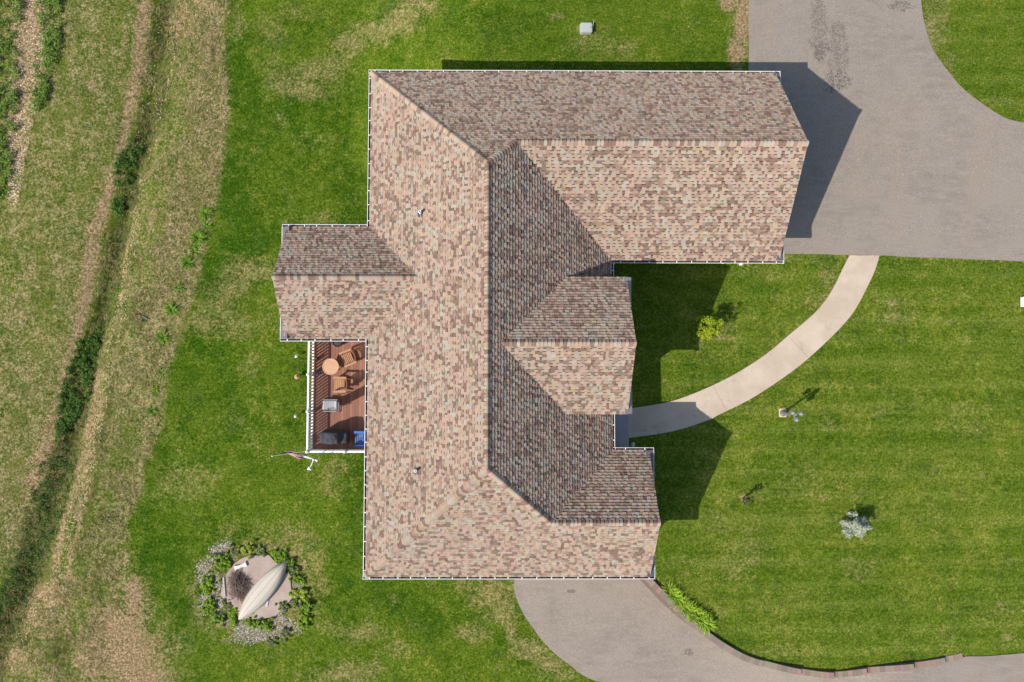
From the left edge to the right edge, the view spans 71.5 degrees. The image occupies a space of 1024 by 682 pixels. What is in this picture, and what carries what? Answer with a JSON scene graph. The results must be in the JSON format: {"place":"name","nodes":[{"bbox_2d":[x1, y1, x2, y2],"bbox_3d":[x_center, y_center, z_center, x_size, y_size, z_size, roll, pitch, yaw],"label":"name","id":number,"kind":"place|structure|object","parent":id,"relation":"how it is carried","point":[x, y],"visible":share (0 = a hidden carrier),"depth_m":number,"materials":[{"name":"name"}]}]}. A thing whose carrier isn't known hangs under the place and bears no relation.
{"place":"outdoors","nodes":[
{"label":"outdoors","id":0,"kind":"place"},
{"bbox_2d":[0,0,1023,681],"bbox_3d":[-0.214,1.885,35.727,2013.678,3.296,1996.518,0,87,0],"label":"ground","id":1,"kind":"structure","parent":0,"point":[902,388],"depth_m":35.95,"materials":[{"name":"green plant"}]},
{"bbox_2d":[0,0,23,198],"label":"brush","id":2,"kind":"object","parent":1,"relation":"on","point":[3,107],"visible":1,"depth_m":37.38,"materials":[{"name":"green plant"}]},
{"bbox_2d":[7,0,46,205],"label":"leaf litter","id":3,"kind":"object","parent":1,"relation":"on","point":[16,159],"visible":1,"depth_m":37.54,"materials":[{"name":"beige plant"}]},
{"bbox_2d":[0,450,76,630],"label":"ditch weeds","id":4,"kind":"object","parent":1,"relation":"on","point":[46,521],"visible":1,"depth_m":36.47,"materials":[{"name":"green plant"}]},
{"bbox_2d":[29,0,61,110],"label":"brush","id":5,"kind":"object","parent":1,"relation":"on","point":[48,60],"visible":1,"depth_m":37.51,"materials":[{"name":"green plant"}]},
{"bbox_2d":[52,321,102,437],"bbox_3d":[-22.441,2.001,36.879,1.692,0.738,6.205,15,87,0],"label":"ditch brush","id":6,"kind":"object","parent":1,"relation":"on","point":[60,425],"visible":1,"depth_m":36.83,"materials":[{"name":"green plant"}]},
{"bbox_2d":[0,0,178,679],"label":"ditch grass","id":7,"kind":"structure","parent":1,"relation":"on","point":[170,14],"depth_m":37.26,"materials":[{"name":"green plant"}]},
{"bbox_2d":[12,10,180,654],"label":"leaf litter","id":8,"kind":"object","parent":1,"relation":"on","point":[107,350],"visible":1,"depth_m":36.77,"materials":[{"name":"brown plant"}]},
{"bbox_2d":[109,136,142,217],"bbox_3d":[-20.539,-8.678,37.447,1.290,0.638,4.344,14,87,0],"label":"ditch brush","id":9,"kind":"object","parent":1,"relation":"on","point":[117,164],"visible":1,"depth_m":37.39,"materials":[{"name":"green plant"}]},
{"bbox_2d":[26,0,228,681],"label":"meadow grass","id":10,"kind":"structure","parent":1,"relation":"on","point":[161,262],"depth_m":36.72,"materials":[{"name":"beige plant"}]},
{"bbox_2d":[128,326,137,337],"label":"daylily clump","id":11,"kind":"object","parent":1,"relation":"on","point":[131,332],"visible":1,"depth_m":36.67,"materials":[{"name":"green plant"}]},
{"bbox_2d":[144,405,158,418],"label":"daylily clump","id":12,"kind":"object","parent":1,"relation":"on","point":[150,411],"visible":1,"depth_m":36.39,"materials":[{"name":"green plant"}]},
{"bbox_2d":[150,385,160,397],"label":"daylily clump","id":13,"kind":"object","parent":1,"relation":"on","point":[153,390],"visible":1,"depth_m":36.46,"materials":[{"name":"green plant"}]},
{"bbox_2d":[156,368,166,379],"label":"daylily clump","id":14,"kind":"object","parent":1,"relation":"on","point":[160,373],"visible":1,"depth_m":36.53,"materials":[{"name":"green plant"}]},
{"bbox_2d":[154,328,170,343],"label":"daylily clump","id":15,"kind":"object","parent":1,"relation":"on","point":[162,339],"visible":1,"depth_m":36.58,"materials":[{"name":"green plant"}]},
{"bbox_2d":[164,301,179,316],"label":"daylily clump","id":16,"kind":"object","parent":1,"relation":"on","point":[169,311],"visible":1,"depth_m":36.63,"materials":[{"name":"green plant"}]},
{"bbox_2d":[173,281,185,295],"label":"daylily clump","id":17,"kind":"object","parent":1,"relation":"on","point":[180,288],"visible":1,"depth_m":36.72,"materials":[{"name":"green plant"}]},
{"bbox_2d":[180,254,194,270],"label":"daylily clump","id":18,"kind":"object","parent":1,"relation":"on","point":[185,262],"visible":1,"depth_m":36.79,"materials":[{"name":"green plant"}]},
{"bbox_2d":[188,244,202,256],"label":"daylily clump","id":19,"kind":"object","parent":1,"relation":"on","point":[192,248],"visible":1,"depth_m":36.88,"materials":[{"name":"green plant"}]},
{"bbox_2d":[188,228,207,246],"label":"daylily clump","id":20,"kind":"object","parent":1,"relation":"on","point":[195,236],"visible":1,"depth_m":36.86,"materials":[{"name":"green plant"}]},
{"bbox_2d":[198,206,212,221],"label":"daylily clump","id":21,"kind":"object","parent":1,"relation":"on","point":[203,212],"visible":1,"depth_m":36.95,"materials":[{"name":"green plant"}]},
{"bbox_2d":[198,220,213,232],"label":"daylily clump","id":22,"kind":"object","parent":1,"relation":"on","point":[203,224],"visible":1,"depth_m":36.96,"materials":[{"name":"green plant"}]},
{"bbox_2d":[200,573,213,589],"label":"garden plant","id":23,"kind":"object","parent":1,"relation":"on","point":[209,582],"visible":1,"depth_m":35.89,"materials":[{"name":"green plant"}]},
{"bbox_2d":[201,583,214,596],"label":"garden plant","id":24,"kind":"object","parent":1,"relation":"on","point":[206,591],"visible":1,"depth_m":35.85,"materials":[{"name":"green plant"}]},
{"bbox_2d":[201,597,215,610],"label":"garden plant","id":25,"kind":"object","parent":1,"relation":"on","point":[209,600],"visible":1,"depth_m":35.82,"materials":[{"name":"green plant"}]},
{"bbox_2d":[201,603,216,616],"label":"garden plant","id":26,"kind":"object","parent":1,"relation":"on","point":[212,607],"visible":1,"depth_m":35.81,"materials":[{"name":"green plant"}]},
{"bbox_2d":[208,614,225,627],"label":"garden plant","id":27,"kind":"object","parent":1,"relation":"on","point":[217,619],"visible":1,"depth_m":35.79,"materials":[{"name":"green plant"}]},
{"bbox_2d":[210,554,231,582],"bbox_3d":[-14.629,11.415,35.968,0.989,0.307,1.495,-16,87,-1],"label":"garden plant","id":28,"kind":"object","parent":1,"relation":"on","point":[220,566],"visible":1,"depth_m":35.92,"materials":[{"name":"green plant"}]},
{"bbox_2d":[220,552,230,568],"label":"garden plant","id":29,"kind":"object","parent":1,"relation":"on","point":[224,560],"visible":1,"depth_m":35.93,"materials":[{"name":"green plant"}]},
{"bbox_2d":[222,599,232,612],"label":"garden plant","id":30,"kind":"object","parent":1,"relation":"on","point":[227,606],"visible":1,"depth_m":35.86,"materials":[{"name":"green plant"}]},
{"bbox_2d":[228,607,237,617],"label":"garden plant","id":31,"kind":"object","parent":1,"relation":"on","point":[233,611],"visible":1,"depth_m":35.86,"materials":[{"name":"green plant"}]},
{"bbox_2d":[229,614,238,628],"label":"garden plant","id":32,"kind":"object","parent":1,"relation":"on","point":[233,620],"visible":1,"depth_m":35.83,"materials":[{"name":"green plant"}]},
{"bbox_2d":[228,544,239,556],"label":"garden plant","id":33,"kind":"object","parent":1,"relation":"on","point":[235,552],"visible":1,"depth_m":35.98,"materials":[{"name":"green plant"}]},
{"bbox_2d":[237,541,255,560],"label":"garden plant","id":34,"kind":"object","parent":1,"relation":"on","point":[245,548],"visible":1,"depth_m":35.92,"materials":[{"name":"green plant"}]},
{"bbox_2d":[195,537,305,645],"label":"gravel","id":35,"kind":"structure","parent":1,"relation":"on","point":[214,551],"depth_m":35.96,"materials":[{"name":"grey gravel"}]},
{"bbox_2d":[245,613,255,626],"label":"garden plant","id":36,"kind":"object","parent":1,"relation":"on","point":[248,620],"visible":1,"depth_m":35.85,"materials":[{"name":"green plant"}]},
{"bbox_2d":[220,555,291,618],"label":"garden patio","id":37,"kind":"structure","parent":1,"relation":"on","point":[257,568],"depth_m":35.99,"materials":[{"name":"beige concrete"}]},
{"bbox_2d":[221,564,253,602],"bbox_3d":[-13.836,12.285,35.839,1.786,0.401,2.147,-25,87,-2],"label":"branch pile","id":38,"kind":"object","parent":37,"relation":"on","point":[238,584],"visible":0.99,"depth_m":35.84,"materials":[{"name":"brown wood"}]},
{"bbox_2d":[234,562,246,569],"bbox_3d":[-13.728,11.386,35.969,0.630,0.100,0.250,-20,87,-1],"label":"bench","id":39,"kind":"object","parent":37,"relation":"on","point":[244,564],"visible":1,"depth_m":35.92,"materials":[{"name":"white wood"}]},
{"bbox_2d":[238,561,286,619],"bbox_3d":[-12.558,12.567,35.731,1.039,0.484,3.839,39,87,2],"label":"canoe","id":40,"kind":"object","parent":37,"relation":"on","point":[262,590],"visible":1,"depth_m":35.55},
{"bbox_2d":[248,619,268,629],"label":"garden plant","id":41,"kind":"object","parent":1,"relation":"on","point":[255,624],"visible":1,"depth_m":35.78,"materials":[{"name":"green plant"}]},
{"bbox_2d":[255,545,265,557],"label":"garden plant","id":42,"kind":"object","parent":1,"relation":"on","point":[261,551],"visible":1,"depth_m":36.03,"materials":[{"name":"green plant"}]},
{"bbox_2d":[262,617,273,631],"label":"garden plant","id":43,"kind":"object","parent":1,"relation":"on","point":[265,626],"visible":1,"depth_m":35.80,"materials":[{"name":"green plant"}]},
{"bbox_2d":[266,636,278,647],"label":"garden plant","id":44,"kind":"object","parent":1,"relation":"on","point":[270,642],"visible":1,"depth_m":35.83,"materials":[{"name":"green plant"}]},
{"bbox_2d":[270,549,280,562],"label":"garden plant","id":45,"kind":"object","parent":1,"relation":"on","point":[274,553],"visible":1,"depth_m":36.01,"materials":[{"name":"green plant"}]},
{"bbox_2d":[274,549,287,564],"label":"garden plant","id":46,"kind":"object","parent":1,"relation":"on","point":[279,557],"visible":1,"depth_m":35.99,"materials":[{"name":"green plant"}]},
{"bbox_2d":[274,600,289,615],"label":"garden plant","id":47,"kind":"object","parent":1,"relation":"on","point":[282,606],"visible":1,"depth_m":35.90,"materials":[{"name":"green plant"}]},
{"bbox_2d":[280,627,291,642],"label":"garden plant","id":48,"kind":"object","parent":1,"relation":"on","point":[285,633],"visible":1,"depth_m":35.83,"materials":[{"name":"green plant"}]},
{"bbox_2d":[283,557,293,568],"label":"garden plant","id":49,"kind":"object","parent":1,"relation":"on","point":[289,562],"visible":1,"depth_m":35.95,"materials":[{"name":"green plant"}]},
{"bbox_2d":[284,592,301,608],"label":"garden plant","id":50,"kind":"object","parent":1,"relation":"on","point":[294,602],"visible":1,"depth_m":35.90,"materials":[{"name":"green plant"}]},
{"bbox_2d":[287,565,300,576],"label":"garden plant","id":51,"kind":"object","parent":1,"relation":"on","point":[293,569],"visible":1,"depth_m":36.00,"materials":[{"name":"green plant"}]},
{"bbox_2d":[288,589,299,598],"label":"garden plant","id":52,"kind":"object","parent":1,"relation":"on","point":[293,596],"visible":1,"depth_m":35.92,"materials":[{"name":"green plant"}]},
{"bbox_2d":[288,570,304,591],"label":"garden plant","id":53,"kind":"object","parent":1,"relation":"on","point":[296,580],"visible":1,"depth_m":35.94,"materials":[{"name":"green plant"}]},
{"bbox_2d":[294,588,310,600],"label":"garden plant","id":54,"kind":"object","parent":1,"relation":"on","point":[302,592],"visible":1,"depth_m":35.88,"materials":[{"name":"green plant"}]},
{"bbox_2d":[297,603,310,621],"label":"garden plant","id":55,"kind":"object","parent":1,"relation":"on","point":[302,613],"visible":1,"depth_m":35.87,"materials":[{"name":"green plant"}]},
{"bbox_2d":[297,616,311,631],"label":"garden plant","id":56,"kind":"object","parent":1,"relation":"on","point":[303,620],"visible":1,"depth_m":35.80,"materials":[{"name":"green plant"}]},
{"bbox_2d":[300,593,314,615],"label":"garden plant","id":57,"kind":"object","parent":1,"relation":"on","point":[308,605],"visible":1,"depth_m":35.82,"materials":[{"name":"green plant"}]},
{"bbox_2d":[303,453,323,469],"bbox_3d":[-9.074,5.605,34.199,0.652,4.658,0.645,0,87,0],"label":"wind spinner","id":58,"kind":"object","parent":1,"relation":"on","point":[309,467],"visible":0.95,"depth_m":31.93,"materials":[{"name":"metal"}]},
{"bbox_2d":[305,341,365,452],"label":"deck","id":59,"kind":"structure","parent":1,"relation":"on","point":[350,416],"depth_m":33.88,"materials":[{"name":"brown wood"}]},
{"bbox_2d":[271,450,304,459],"bbox_3d":[-10.186,5.303,32.746,1.339,1.462,0.488,0,87,0],"label":"flag","id":60,"kind":"object","parent":59,"relation":"attached to","point":[294,454],"visible":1,"depth_m":32.92,"materials":[{"name":"fabric"}]},
{"bbox_2d":[322,359,338,374],"bbox_3d":[-8.511,1.220,33.647,0.764,0.634,0.764,0,87,0],"label":"patio table","id":61,"kind":"object","parent":59,"relation":"on","point":[329,365],"visible":1,"depth_m":33.34,"materials":[{"name":"brown wood"}]},
{"bbox_2d":[322,398,340,411],"bbox_3d":[-8.476,3.019,33.265,0.993,1.209,0.626,0,87,0],"label":"grill","id":62,"kind":"object","parent":59,"relation":"on","point":[330,404],"visible":1,"depth_m":33.46,"materials":[{"name":"metal"}]},
{"bbox_2d":[320,430,349,443],"bbox_3d":[-8.294,4.497,33.183,1.220,1.213,0.642,0,87,0],"label":"covered grill","id":63,"kind":"object","parent":59,"relation":"on","point":[334,436],"visible":1,"depth_m":32.88,"materials":[{"name":"fabric"}]},
{"bbox_2d":[332,341,342,346],"bbox_3d":[-8.271,0.038,33.851,0.520,0.350,0.520,0,87,0],"label":"kettle pot","id":64,"kind":"object","parent":59,"relation":"on","point":[337,343],"visible":0.65,"depth_m":33.70,"materials":[{"name":"metal"}]},
{"bbox_2d":[333,377,351,392],"bbox_3d":[-7.999,2.057,33.490,0.779,0.862,0.760,0,87,0],"label":"patio chair","id":65,"kind":"object","parent":59,"relation":"on","point":[341,390],"visible":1,"depth_m":33.55,"materials":[{"name":"brown wood"}]},
{"bbox_2d":[339,348,360,367],"bbox_3d":[-7.644,0.771,33.560,0.779,0.862,0.760,-23,87,-1],"label":"patio chair","id":66,"kind":"object","parent":59,"relation":"on","point":[349,362],"visible":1,"depth_m":33.62,"materials":[{"name":"brown wood"}]},
{"bbox_2d":[354,431,364,446],"bbox_3d":[-6.998,4.601,33.361,0.779,0.862,0.760,0,87,0],"label":"patio chair","id":67,"kind":"object","parent":59,"relation":"on","point":[360,433],"visible":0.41,"depth_m":33.44,"materials":[{"name":"blue plastic"}]},
{"bbox_2d":[271,70,808,578],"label":"house","id":68,"kind":"structure","parent":1,"relation":"on","point":[467,286],"depth_m":29.40,"materials":[{"name":"brown"}]},
{"bbox_2d":[579,22,593,34],"bbox_3d":[3.659,-15.358,34.822,0.688,0.474,0.536,0,87,0],"label":"utility pedestal","id":69,"kind":"object","parent":1,"relation":"on","point":[585,28],"visible":1,"depth_m":34.74,"materials":[{"name":"white plastic"}]},
{"bbox_2d":[660,580,683,599],"bbox_3d":[7.542,11.906,33.793,1.120,0.419,1.119,-36,88,-2],"label":"daylily clump","id":70,"kind":"object","parent":1,"relation":"on","point":[669,587],"visible":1,"depth_m":33.80,"materials":[{"name":"green plant"}]},
{"bbox_2d":[667,585,685,608],"bbox_3d":[7.748,12.169,33.808,1.193,0.401,1.156,0,87,0],"label":"daylily clump","id":71,"kind":"object","parent":1,"relation":"on","point":[673,595],"visible":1,"depth_m":33.80,"materials":[{"name":"green plant"}]},
{"bbox_2d":[670,592,691,611],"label":"daylily clump","id":72,"kind":"object","parent":1,"relation":"on","point":[684,598],"visible":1,"depth_m":33.78,"materials":[{"name":"green plant"}]},
{"bbox_2d":[675,597,695,618],"bbox_3d":[8.267,12.660,33.790,1.209,0.394,1.167,0,87,0],"label":"daylily clump","id":73,"kind":"object","parent":1,"relation":"on","point":[688,603],"visible":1,"depth_m":33.76,"materials":[{"name":"green plant"}]},
{"bbox_2d":[683,601,703,623],"bbox_3d":[8.570,12.894,33.765,1.175,0.400,1.152,0,87,0],"label":"daylily clump","id":74,"kind":"object","parent":1,"relation":"on","point":[689,616],"visible":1,"depth_m":33.76,"materials":[{"name":"green plant"}]},
{"bbox_2d":[688,606,706,627],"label":"daylily clump","id":75,"kind":"object","parent":1,"relation":"on","point":[697,613],"visible":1,"depth_m":33.77,"materials":[{"name":"green plant"}]},
{"bbox_2d":[691,609,710,631],"bbox_3d":[9.055,13.260,33.771,1.104,0.391,1.137,-31,88,-2],"label":"daylily clump","id":76,"kind":"object","parent":1,"relation":"on","point":[704,622],"visible":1,"depth_m":33.73,"materials":[{"name":"green plant"}]},
{"bbox_2d":[697,614,716,636],"bbox_3d":[9.287,13.448,33.716,1.075,0.383,1.142,-36,88,-2],"label":"daylily clump","id":77,"kind":"object","parent":1,"relation":"on","point":[711,626],"visible":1,"depth_m":33.74,"materials":[{"name":"green plant"}]},
{"bbox_2d":[695,315,723,340],"bbox_3d":[9.292,-0.638,33.509,1.126,1.909,1.226,0,87,0],"label":"sapling","id":78,"kind":"object","parent":1,"relation":"on","point":[711,322],"visible":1,"depth_m":33.29,"materials":[{"name":"green plant"}]},
{"bbox_2d":[742,496,753,504],"bbox_3d":[11.117,7.517,33.647,0.580,1.051,0.366,-19,87,-1],"label":"sapling","id":79,"kind":"object","parent":1,"relation":"on","point":[744,501],"visible":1,"depth_m":33.34,"materials":[{"name":"green plant"}]},
{"bbox_2d":[629,255,878,437],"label":"walkway","id":80,"kind":"structure","parent":1,"relation":"on","point":[822,325],"depth_m":34.38,"materials":[{"name":"concrete"}]},
{"bbox_2d":[779,408,803,421],"bbox_3d":[13.111,3.487,33.405,0.590,2.000,0.555,0,87,0],"label":"lamp post","id":81,"kind":"object","parent":1,"relation":"on","point":[783,413],"visible":1,"depth_m":32.96,"materials":[{"name":"metal"}]},
{"bbox_2d":[639,579,962,678],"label":"retaining wall","id":82,"kind":"structure","parent":1,"relation":"on","point":[655,589],"depth_m":34.12,"materials":[{"name":"stone"}]},
{"bbox_2d":[840,511,872,538],"bbox_3d":[16.322,8.752,33.599,1.444,1.383,1.225,-34,88,-2],"label":"silver shrub","id":83,"kind":"object","parent":1,"relation":"on","point":[858,527],"visible":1,"depth_m":33.67,"materials":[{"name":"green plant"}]},
{"bbox_2d":[1020,297,1023,306],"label":"meter box","id":84,"kind":"object","parent":1,"relation":"on","point":[1021,301],"visible":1,"depth_m":34.47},
{"bbox_2d":[514,579,1023,681],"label":"driveway","id":85,"kind":"structure","parent":0,"point":[617,630],"depth_m":35.96,"materials":[{"name":"grey asphalt"}]},
{"bbox_2d":[748,0,1023,260],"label":"driveway","id":86,"kind":"structure","parent":0,"point":[903,158],"depth_m":34.79,"materials":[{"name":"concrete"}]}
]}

